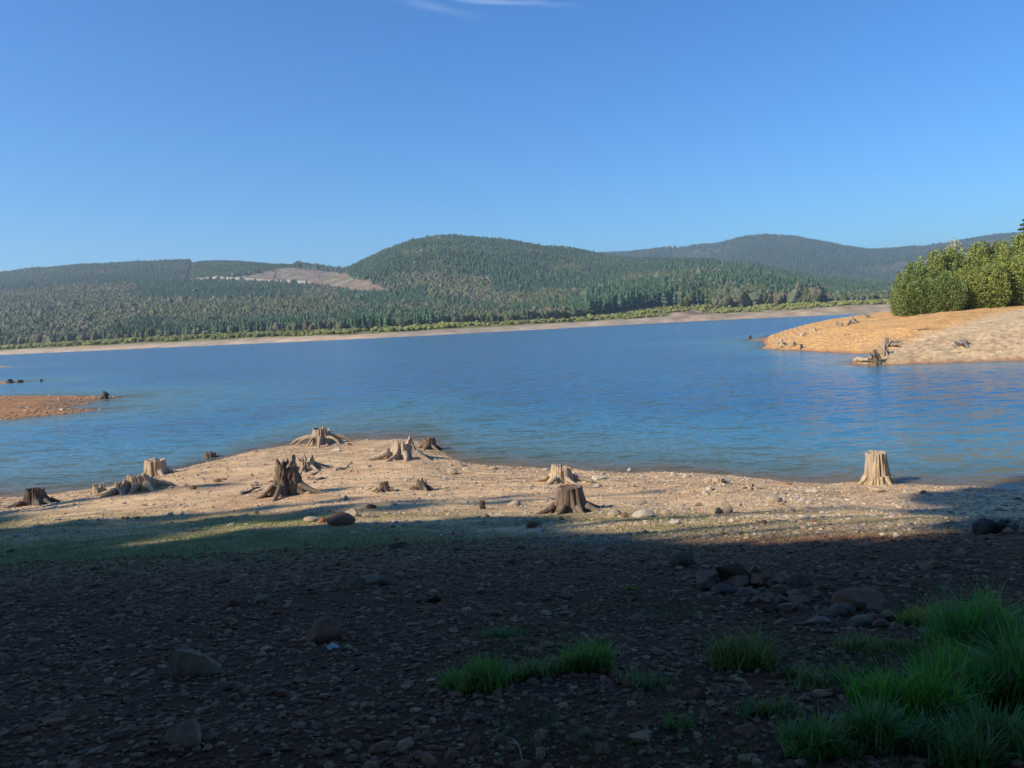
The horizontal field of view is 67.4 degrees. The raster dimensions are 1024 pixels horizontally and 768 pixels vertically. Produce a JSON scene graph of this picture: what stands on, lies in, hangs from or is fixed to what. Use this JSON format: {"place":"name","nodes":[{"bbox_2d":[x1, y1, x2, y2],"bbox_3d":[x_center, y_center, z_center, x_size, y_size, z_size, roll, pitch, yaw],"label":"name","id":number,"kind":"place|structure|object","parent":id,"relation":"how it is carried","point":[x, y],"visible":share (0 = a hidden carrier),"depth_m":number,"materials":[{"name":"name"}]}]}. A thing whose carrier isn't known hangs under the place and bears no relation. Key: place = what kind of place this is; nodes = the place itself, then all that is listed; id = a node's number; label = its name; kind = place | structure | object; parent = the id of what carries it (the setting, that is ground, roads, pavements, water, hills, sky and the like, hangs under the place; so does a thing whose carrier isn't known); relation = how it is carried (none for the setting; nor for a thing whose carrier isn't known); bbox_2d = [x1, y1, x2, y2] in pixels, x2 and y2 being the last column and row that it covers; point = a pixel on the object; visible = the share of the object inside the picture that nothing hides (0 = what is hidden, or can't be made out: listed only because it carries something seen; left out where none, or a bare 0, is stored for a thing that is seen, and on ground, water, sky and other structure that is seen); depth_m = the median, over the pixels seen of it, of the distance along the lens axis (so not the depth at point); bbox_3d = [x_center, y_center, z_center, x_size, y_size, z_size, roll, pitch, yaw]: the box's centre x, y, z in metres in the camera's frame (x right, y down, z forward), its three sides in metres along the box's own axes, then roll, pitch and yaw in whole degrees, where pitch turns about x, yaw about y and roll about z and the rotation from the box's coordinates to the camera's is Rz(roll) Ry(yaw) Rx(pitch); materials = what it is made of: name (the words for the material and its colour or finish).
{"place":"outdoors","nodes":[
{"label":"outdoors","id":0,"kind":"place"},
{"bbox_2d":[0,394,121,419],"bbox_3d":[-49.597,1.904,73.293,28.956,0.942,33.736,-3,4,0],"label":"gravel spit","id":1,"kind":"structure","parent":0,"point":[65,402],"depth_m":69.86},
{"bbox_2d":[0,261,891,354],"bbox_3d":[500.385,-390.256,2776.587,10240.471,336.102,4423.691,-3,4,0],"label":"hills","id":2,"kind":"structure","parent":0,"point":[330,278],"depth_m":937.44,"materials":[{"name":"soil"}]},
{"bbox_2d":[0,258,345,318],"bbox_3d":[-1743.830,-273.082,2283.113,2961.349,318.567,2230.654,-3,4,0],"label":"plateau forest","id":3,"kind":"object","parent":2,"relation":"on","point":[135,286],"visible":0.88,"depth_m":1932.53,"materials":[{"name":"plant"}]},
{"bbox_2d":[0,265,893,349],"bbox_3d":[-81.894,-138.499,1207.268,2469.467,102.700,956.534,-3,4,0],"label":"shore forest","id":4,"kind":"object","parent":2,"relation":"on","point":[699,288],"visible":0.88,"depth_m":1060.38,"materials":[{"name":"plant"}]},
{"bbox_2d":[342,233,894,308],"bbox_3d":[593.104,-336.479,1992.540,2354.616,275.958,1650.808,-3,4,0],"label":"hill forest","id":5,"kind":"object","parent":2,"relation":"on","point":[495,270],"visible":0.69,"depth_m":1807.69,"materials":[{"name":"plant"}]},
{"bbox_2d":[0,437,1023,767],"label":"beach ground","id":6,"kind":"structure","parent":0,"point":[224,505],"depth_m":7.46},
{"bbox_2d":[4,487,60,507],"bbox_3d":[-16.263,3.950,26.212,1.864,0.838,1.807,-1,5,19],"label":"tree stump","id":7,"kind":"object","parent":6,"relation":"on","point":[35,496],"visible":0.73,"depth_m":25.97,"materials":[{"name":"brown wood"}]},
{"bbox_2d":[89,482,106,494],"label":"tree stump","id":8,"kind":"object","parent":6,"relation":"on","point":[96,489],"visible":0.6,"depth_m":26.46,"materials":[{"name":"brown wood"}]},
{"bbox_2d":[90,478,161,498],"bbox_3d":[-13.008,3.559,25.346,2.810,0.734,1.995,-3,4,0],"label":"tree stump","id":9,"kind":"object","parent":6,"relation":"on","point":[122,488],"visible":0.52,"depth_m":25.46,"materials":[{"name":"beige wood"}]},
{"bbox_2d":[126,473,176,493],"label":"tree stump","id":10,"kind":"object","parent":6,"relation":"on","point":[144,482],"visible":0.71,"depth_m":25.68,"materials":[{"name":"brown wood"}]},
{"bbox_2d":[141,457,173,476],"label":"tree stump","id":11,"kind":"object","parent":6,"relation":"on","point":[154,466],"visible":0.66,"depth_m":30.77,"materials":[{"name":"brown wood"}]},
{"bbox_2d":[165,718,200,748],"bbox_3d":[-1.376,1.468,3.232,0.165,0.131,0.122,9,4,-1],"label":"rock","id":12,"kind":"object","parent":6,"relation":"on","point":[186,734],"visible":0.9,"depth_m":3.20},
{"bbox_2d":[168,649,221,677],"bbox_3d":[-1.871,1.678,4.527,0.299,0.256,0.191,-3,4,-3],"label":"rock","id":13,"kind":"object","parent":6,"relation":"on","point":[183,663],"visible":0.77,"depth_m":4.46,"materials":[{"name":"stone"}]},
{"bbox_2d":[228,596,239,605],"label":"rock","id":14,"kind":"object","parent":6,"relation":"on","point":[233,600],"visible":0.84,"depth_m":7.04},
{"bbox_2d":[253,593,270,604],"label":"rock","id":15,"kind":"object","parent":6,"relation":"on","point":[260,598],"visible":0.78,"depth_m":7.08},
{"bbox_2d":[256,454,328,501],"bbox_3d":[-6.791,2.854,23.271,2.495,1.471,2.814,-6,5,-37],"label":"tree stump","id":16,"kind":"object","parent":6,"relation":"on","point":[287,480],"visible":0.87,"depth_m":22.94,"materials":[{"name":"brown wood"}]},
{"bbox_2d":[296,451,330,473],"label":"tree stump","id":17,"kind":"object","parent":6,"relation":"on","point":[303,463],"visible":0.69,"depth_m":28.75,"materials":[{"name":"beige wood"}]},
{"bbox_2d":[289,426,352,447],"bbox_3d":[-9.596,2.643,38.572,2.481,1.180,3.993,-7,6,-42],"label":"tree stump","id":18,"kind":"object","parent":6,"relation":"on","point":[320,436],"visible":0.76,"depth_m":38.00,"materials":[{"name":"beige wood"}]},
{"bbox_2d":[306,581,335,589],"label":"rock","id":19,"kind":"object","parent":6,"relation":"on","point":[327,584],"visible":0.84,"depth_m":7.64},
{"bbox_2d":[306,616,341,643],"bbox_3d":[-1.304,1.734,5.337,0.272,0.222,0.210,-23,4,1],"label":"rock","id":20,"kind":"object","parent":6,"relation":"on","point":[326,629],"visible":0.84,"depth_m":5.29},
{"bbox_2d":[325,512,355,525],"bbox_3d":[-3.613,2.881,16.147,0.651,0.343,0.433,-3,4,0],"label":"rock","id":21,"kind":"object","parent":6,"relation":"on","point":[340,518],"visible":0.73,"depth_m":16.01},
{"bbox_2d":[345,577,366,590],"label":"rock","id":22,"kind":"object","parent":6,"relation":"on","point":[354,583],"visible":0.81,"depth_m":7.58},
{"bbox_2d":[359,574,379,584],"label":"rock","id":23,"kind":"object","parent":6,"relation":"on","point":[371,579],"visible":0.61,"depth_m":7.92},
{"bbox_2d":[377,578,391,585],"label":"rock","id":24,"kind":"object","parent":6,"relation":"on","point":[384,581],"visible":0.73,"depth_m":7.79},
{"bbox_2d":[373,481,398,492],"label":"tree stump","id":25,"kind":"object","parent":6,"relation":"on","point":[384,486],"visible":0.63,"depth_m":23.07,"materials":[{"name":"brown wood"}]},
{"bbox_2d":[356,435,433,461],"bbox_3d":[-4.842,2.732,31.485,3.644,1.205,3.009,-5,5,-30],"label":"tree stump","id":26,"kind":"object","parent":6,"relation":"on","point":[407,451],"visible":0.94,"depth_m":31.38,"materials":[{"name":"brown wood"}]},
{"bbox_2d":[389,541,407,547],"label":"rock","id":27,"kind":"object","parent":6,"relation":"on","point":[402,544],"visible":0.71,"depth_m":11.47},
{"bbox_2d":[410,477,432,490],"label":"tree stump","id":28,"kind":"object","parent":6,"relation":"on","point":[422,484],"visible":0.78,"depth_m":23.59,"materials":[{"name":"brown wood"}]},
{"bbox_2d":[416,437,443,451],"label":"tree stump","id":29,"kind":"object","parent":6,"relation":"on","point":[429,443],"visible":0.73,"depth_m":34.82,"materials":[{"name":"brown wood"}]},
{"bbox_2d":[431,647,522,692],"bbox_3d":[-0.168,1.447,3.908,0.431,0.255,0.458,-7,6,-41],"label":"grass tuft","id":30,"kind":"object","parent":6,"relation":"on","point":[486,676],"visible":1,"depth_m":3.85,"materials":[{"name":"plant"}]},
{"bbox_2d":[469,625,527,637],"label":"grass tuft","id":31,"kind":"object","parent":6,"relation":"on","point":[512,630],"visible":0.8,"depth_m":5.17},
{"bbox_2d":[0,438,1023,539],"bbox_3d":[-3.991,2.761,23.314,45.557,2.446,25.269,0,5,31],"label":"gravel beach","id":32,"kind":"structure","parent":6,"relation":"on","point":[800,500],"depth_m":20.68,"materials":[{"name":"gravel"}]},
{"bbox_2d":[503,651,559,681],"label":"grass tuft","id":33,"kind":"object","parent":6,"relation":"on","point":[538,670],"visible":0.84,"depth_m":4.01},
{"bbox_2d":[527,464,594,484],"bbox_3d":[1.533,3.100,25.405,2.440,0.866,2.482,0,5,35],"label":"tree stump","id":34,"kind":"object","parent":6,"relation":"on","point":[560,474],"visible":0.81,"depth_m":25.42,"materials":[{"name":"brown wood"}]},
{"bbox_2d":[534,484,603,514],"bbox_3d":[1.302,2.841,18.103,2.236,0.874,1.671,-5,5,-31],"label":"tree stump","id":35,"kind":"object","parent":6,"relation":"on","point":[570,498],"visible":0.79,"depth_m":17.86,"materials":[{"name":"brown wood"}]},
{"bbox_2d":[548,629,629,673],"bbox_3d":[0.409,1.433,4.136,0.463,0.258,0.394,-3,4,0],"label":"grass tuft","id":36,"kind":"object","parent":6,"relation":"on","point":[576,660],"visible":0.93,"depth_m":4.08,"materials":[{"name":"plant"}]},
{"bbox_2d":[632,509,653,516],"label":"rock","id":37,"kind":"object","parent":6,"relation":"on","point":[643,513],"visible":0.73,"depth_m":15.76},
{"bbox_2d":[615,662,679,691],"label":"grass tuft","id":38,"kind":"object","parent":6,"relation":"on","point":[655,681],"visible":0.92,"depth_m":3.78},
{"bbox_2d":[652,709,700,730],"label":"grass tuft","id":39,"kind":"object","parent":6,"relation":"on","point":[669,722],"visible":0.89,"depth_m":3.18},
{"bbox_2d":[669,552,695,566],"bbox_3d":[1.860,1.957,8.394,0.278,0.232,0.203,-3,4,0],"label":"rock","id":40,"kind":"object","parent":6,"relation":"on","point":[686,559],"visible":0.67,"depth_m":8.33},
{"bbox_2d":[682,690,704,700],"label":"rock","id":41,"kind":"object","parent":6,"relation":"on","point":[696,694],"visible":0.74,"depth_m":3.50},
{"bbox_2d":[696,569,715,583],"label":"rock","id":42,"kind":"object","parent":6,"relation":"on","point":[701,574],"visible":0.59,"depth_m":7.04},
{"bbox_2d":[712,476,727,483],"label":"tree stump","id":43,"kind":"object","parent":6,"relation":"on","point":[718,480],"visible":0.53,"depth_m":24.08,"materials":[{"name":"brown wood"}]},
{"bbox_2d":[714,499,732,512],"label":"rock","id":44,"kind":"object","parent":6,"relation":"on","point":[724,505],"visible":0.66,"depth_m":16.41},
{"bbox_2d":[716,583,738,594],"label":"rock","id":45,"kind":"object","parent":6,"relation":"on","point":[724,588],"visible":0.77,"depth_m":6.43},
{"bbox_2d":[715,562,751,579],"bbox_3d":[2.041,1.750,7.070,0.335,0.268,0.263,-3,4,0],"label":"rock","id":46,"kind":"object","parent":6,"relation":"on","point":[726,571],"visible":0.68,"depth_m":6.97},
{"bbox_2d":[734,575,750,587],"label":"rock","id":47,"kind":"object","parent":6,"relation":"on","point":[741,581],"visible":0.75,"depth_m":6.74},
{"bbox_2d":[734,587,751,594],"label":"rock","id":48,"kind":"object","parent":6,"relation":"on","point":[742,591],"visible":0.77,"depth_m":6.38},
{"bbox_2d":[694,618,796,671],"bbox_3d":[1.243,1.403,4.116,0.503,0.296,0.514,-4,5,-22],"label":"grass tuft","id":49,"kind":"object","parent":6,"relation":"on","point":[753,655],"visible":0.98,"depth_m":4.08,"materials":[{"name":"plant"}]},
{"bbox_2d":[732,723,760,734],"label":"rock","id":50,"kind":"object","parent":6,"relation":"on","point":[750,728],"visible":0.93,"depth_m":3.08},
{"bbox_2d":[738,481,760,489],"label":"tree stump","id":51,"kind":"object","parent":6,"relation":"on","point":[750,486],"visible":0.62,"depth_m":22.83,"materials":[{"name":"brown wood"}]},
{"bbox_2d":[749,573,762,586],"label":"rock","id":52,"kind":"object","parent":6,"relation":"on","point":[755,579],"visible":0.91,"depth_m":6.72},
{"bbox_2d":[750,596,767,603],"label":"rock","id":53,"kind":"object","parent":6,"relation":"on","point":[758,600],"visible":0.69,"depth_m":5.94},
{"bbox_2d":[733,686,801,718],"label":"grass tuft","id":54,"kind":"object","parent":6,"relation":"on","point":[766,707],"visible":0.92,"depth_m":3.29,"materials":[{"name":"plant"}]},
{"bbox_2d":[759,604,776,612],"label":"rock","id":55,"kind":"object","parent":6,"relation":"on","point":[768,608],"visible":0.81,"depth_m":5.68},
{"bbox_2d":[766,495,782,502],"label":"rock","id":56,"kind":"object","parent":6,"relation":"on","point":[771,499],"visible":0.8,"depth_m":18.50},
{"bbox_2d":[770,585,787,595],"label":"rock","id":57,"kind":"object","parent":6,"relation":"on","point":[781,589],"visible":0.62,"depth_m":6.22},
{"bbox_2d":[774,595,789,605],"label":"rock","id":58,"kind":"object","parent":6,"relation":"on","point":[779,599],"visible":0.69,"depth_m":5.84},
{"bbox_2d":[777,603,800,611],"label":"rock","id":59,"kind":"object","parent":6,"relation":"on","point":[784,607],"visible":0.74,"depth_m":5.65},
{"bbox_2d":[785,575,813,586],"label":"rock","id":60,"kind":"object","parent":6,"relation":"on","point":[801,580],"visible":0.82,"depth_m":6.62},
{"bbox_2d":[789,594,809,604],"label":"rock","id":61,"kind":"object","parent":6,"relation":"on","point":[803,598],"visible":0.89,"depth_m":5.89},
{"bbox_2d":[807,590,823,597],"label":"rock","id":62,"kind":"object","parent":6,"relation":"on","point":[814,593],"visible":0.69,"depth_m":6.05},
{"bbox_2d":[766,698,867,761],"bbox_3d":[1.157,1.321,2.908,0.376,0.177,0.328,-3,4,0],"label":"grass tuft","id":63,"kind":"object","parent":6,"relation":"on","point":[822,741],"visible":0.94,"depth_m":2.87,"materials":[{"name":"plant"}]},
{"bbox_2d":[764,659,871,692],"bbox_3d":[1.534,1.426,3.765,0.543,0.154,0.425,-3,4,0],"label":"grass tuft","id":64,"kind":"object","parent":6,"relation":"on","point":[816,683],"visible":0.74,"depth_m":3.75,"materials":[{"name":"plant"}]},
{"bbox_2d":[805,615,830,624],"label":"rock","id":65,"kind":"object","parent":6,"relation":"on","point":[816,619],"visible":0.88,"depth_m":5.15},
{"bbox_2d":[827,603,856,611],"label":"rock","id":66,"kind":"object","parent":6,"relation":"on","point":[834,607],"visible":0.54,"depth_m":5.58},
{"bbox_2d":[836,580,851,586],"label":"rock","id":67,"kind":"object","parent":6,"relation":"on","point":[845,583],"visible":0.68,"depth_m":6.45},
{"bbox_2d":[838,604,853,616],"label":"rock","id":68,"kind":"object","parent":6,"relation":"on","point":[846,612],"visible":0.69,"depth_m":5.41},
{"bbox_2d":[847,619,862,627],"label":"rock","id":69,"kind":"object","parent":6,"relation":"on","point":[853,623],"visible":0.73,"depth_m":5.01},
{"bbox_2d":[831,587,885,611],"bbox_3d":[2.565,1.620,5.682,0.368,0.201,0.314,4,4,-1],"label":"rock","id":70,"kind":"object","parent":6,"relation":"on","point":[856,597],"visible":0.78,"depth_m":5.62,"materials":[{"name":"stone"}]},
{"bbox_2d":[850,614,872,626],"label":"rock","id":71,"kind":"object","parent":6,"relation":"on","point":[864,620],"visible":0.56,"depth_m":5.04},
{"bbox_2d":[865,601,881,612],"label":"rock","id":72,"kind":"object","parent":6,"relation":"on","point":[871,605],"visible":0.61,"depth_m":5.51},
{"bbox_2d":[824,627,923,659],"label":"grass tuft","id":73,"kind":"object","parent":6,"relation":"on","point":[888,644],"visible":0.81,"depth_m":4.36,"materials":[{"name":"plant"}]},
{"bbox_2d":[858,450,894,484],"bbox_3d":[11.435,2.735,24.035,1.119,1.272,1.190,-7,6,-44],"label":"tree stump","id":74,"kind":"object","parent":6,"relation":"on","point":[876,471],"visible":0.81,"depth_m":23.77,"materials":[{"name":"brown wood"}]},
{"bbox_2d":[871,619,889,627],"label":"rock","id":75,"kind":"object","parent":6,"relation":"on","point":[877,622],"visible":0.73,"depth_m":4.97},
{"bbox_2d":[820,686,945,756],"bbox_3d":[1.422,1.292,2.951,0.453,0.237,0.416,0,5,28],"label":"grass tuft","id":76,"kind":"object","parent":6,"relation":"on","point":[874,724],"visible":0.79,"depth_m":2.92,"materials":[{"name":"plant"}]},
{"bbox_2d":[881,609,895,618],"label":"rock","id":77,"kind":"object","parent":6,"relation":"on","point":[889,612],"visible":0.84,"depth_m":5.21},
{"bbox_2d":[827,650,999,724],"bbox_3d":[1.697,1.299,3.297,0.643,0.286,0.527,-1,5,17],"label":"grass tuft","id":78,"kind":"object","parent":6,"relation":"on","point":[917,693],"visible":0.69,"depth_m":3.25,"materials":[{"name":"plant"}]},
{"bbox_2d":[884,596,947,625],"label":"grass tuft","id":79,"kind":"object","parent":6,"relation":"on","point":[907,619],"visible":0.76,"depth_m":5.08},
{"bbox_2d":[889,622,988,672],"bbox_3d":[2.211,1.364,3.875,0.502,0.246,0.409,-5,5,-25],"label":"grass tuft","id":80,"kind":"object","parent":6,"relation":"on","point":[949,645],"visible":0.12,"depth_m":3.90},
{"bbox_2d":[884,635,1023,708],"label":"grass tuft","id":81,"kind":"object","parent":6,"relation":"on","point":[966,668],"visible":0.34,"depth_m":3.40,"materials":[{"name":"plant"}]},
{"bbox_2d":[891,690,1023,767],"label":"grass tuft","id":82,"kind":"object","parent":6,"relation":"on","point":[982,740],"visible":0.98,"depth_m":2.78,"materials":[{"name":"plant"}]},
{"bbox_2d":[902,571,1023,656],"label":"grass tuft","id":83,"kind":"object","parent":6,"relation":"on","point":[949,619],"visible":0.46,"depth_m":4.19,"materials":[{"name":"plant"}]},
{"bbox_2d":[931,607,1023,706],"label":"grass tuft","id":84,"kind":"object","parent":6,"relation":"on","point":[1015,651],"visible":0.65,"depth_m":3.40,"materials":[{"name":"plant"}]},
{"bbox_2d":[972,518,1018,533],"bbox_3d":[6.218,1.854,9.906,0.503,0.260,0.340,-1,5,24],"label":"rock","id":85,"kind":"object","parent":6,"relation":"on","point":[983,525],"visible":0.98,"depth_m":9.88,"materials":[{"name":"grey stone"}]},
{"bbox_2d":[991,484,1023,490],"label":"water","id":86,"kind":"structure","parent":6,"relation":"on","point":[1010,487],"depth_m":22.29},
{"bbox_2d":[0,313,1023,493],"bbox_3d":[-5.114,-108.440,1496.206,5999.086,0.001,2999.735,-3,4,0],"label":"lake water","id":87,"kind":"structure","parent":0,"point":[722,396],"depth_m":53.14,"materials":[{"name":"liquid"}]},
{"bbox_2d":[0,502,1023,767],"bbox_3d":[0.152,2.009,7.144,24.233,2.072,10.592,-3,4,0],"label":"gravel bank","id":88,"kind":"structure","parent":0,"point":[52,718],"depth_m":5.22,"materials":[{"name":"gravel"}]},
{"bbox_2d":[0,0,1023,271],"label":"sky","id":89,"kind":"structure","parent":0,"point":[337,133],"materials":[{"name":"blue"}]},
{"bbox_2d":[652,236,1012,275],"bbox_3d":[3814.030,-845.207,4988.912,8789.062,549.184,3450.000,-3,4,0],"label":"mountain","id":90,"kind":"structure","parent":0,"point":[897,266],"depth_m":5039.15,"materials":[{"name":"plant"}]},
{"bbox_2d":[596,231,1023,280],"bbox_3d":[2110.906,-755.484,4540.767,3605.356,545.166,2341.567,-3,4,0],"label":"mountain forest","id":91,"kind":"object","parent":90,"relation":"on","point":[809,256],"visible":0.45,"depth_m":4914.13,"materials":[{"name":"plant"}]},
{"bbox_2d":[762,304,1023,364],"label":"peninsula shore","id":92,"kind":"structure","parent":0,"point":[909,333],"depth_m":98.25,"materials":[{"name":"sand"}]},
{"bbox_2d":[866,349,886,364],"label":"driftwood roots","id":93,"kind":"object","parent":92,"relation":"on","point":[875,355],"visible":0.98,"depth_m":75.03,"materials":[{"name":"grey wood"}]},
{"bbox_2d":[888,288,906,315],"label":"leafy tree","id":94,"kind":"object","parent":92,"relation":"on","point":[893,309],"visible":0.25,"depth_m":120.90,"materials":[{"name":"green plant"}]},
{"bbox_2d":[892,272,927,315],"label":"leafy tree","id":95,"kind":"object","parent":92,"relation":"on","point":[905,290],"visible":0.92,"depth_m":116.54,"materials":[{"name":"green plant"}]},
{"bbox_2d":[891,261,935,292],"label":"leafy tree","id":96,"kind":"object","parent":92,"relation":"on","point":[912,268],"visible":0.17,"depth_m":120.65,"materials":[{"name":"green plant"}]},
{"bbox_2d":[910,277,944,314],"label":"leafy tree","id":97,"kind":"object","parent":92,"relation":"on","point":[928,305],"visible":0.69,"depth_m":115.40,"materials":[{"name":"green plant"}]},
{"bbox_2d":[917,249,959,279],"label":"leafy tree","id":98,"kind":"object","parent":92,"relation":"on","point":[935,267],"visible":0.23,"depth_m":122.28,"materials":[{"name":"green plant"}]},
{"bbox_2d":[925,270,968,312],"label":"leafy tree","id":99,"kind":"object","parent":92,"relation":"on","point":[948,285],"visible":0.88,"depth_m":114.31,"materials":[{"name":"green plant"}]},
{"bbox_2d":[945,238,961,259],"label":"sapling","id":100,"kind":"object","parent":92,"relation":"on","point":[955,245],"visible":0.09,"depth_m":129.56,"materials":[{"name":"green plant"}]},
{"bbox_2d":[936,247,982,278],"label":"leafy tree","id":101,"kind":"object","parent":92,"relation":"on","point":[956,261],"visible":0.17,"depth_m":122.93,"materials":[{"name":"green plant"}]},
{"bbox_2d":[950,337,971,347],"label":"driftwood roots","id":102,"kind":"object","parent":92,"relation":"on","point":[964,343],"visible":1,"depth_m":76.63,"materials":[{"name":"grey wood"}]},
{"bbox_2d":[953,265,991,308],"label":"leafy tree","id":103,"kind":"object","parent":92,"relation":"on","point":[971,278],"visible":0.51,"depth_m":115.18,"materials":[{"name":"green plant"}]},
{"bbox_2d":[959,240,996,299],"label":"leafy tree","id":104,"kind":"object","parent":92,"relation":"on","point":[975,250],"visible":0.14,"depth_m":124.32,"materials":[{"name":"green plant"}]},
{"bbox_2d":[966,259,1012,308],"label":"leafy tree","id":105,"kind":"object","parent":92,"relation":"on","point":[998,289],"visible":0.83,"depth_m":113.80,"materials":[{"name":"green plant"}]},
{"bbox_2d":[971,239,1017,304],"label":"leafy tree","id":106,"kind":"object","parent":92,"relation":"on","point":[997,251],"visible":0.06,"depth_m":123.41,"materials":[{"name":"green plant"}]},
{"bbox_2d":[985,250,1023,305],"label":"leafy tree","id":107,"kind":"object","parent":92,"relation":"on","point":[1017,276],"visible":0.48,"depth_m":114.89,"materials":[{"name":"green plant"}]},
{"bbox_2d":[999,232,1023,260],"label":"leafy tree","id":108,"kind":"object","parent":92,"relation":"on","point":[1017,243],"visible":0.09,"depth_m":123.79,"materials":[{"name":"green plant"}]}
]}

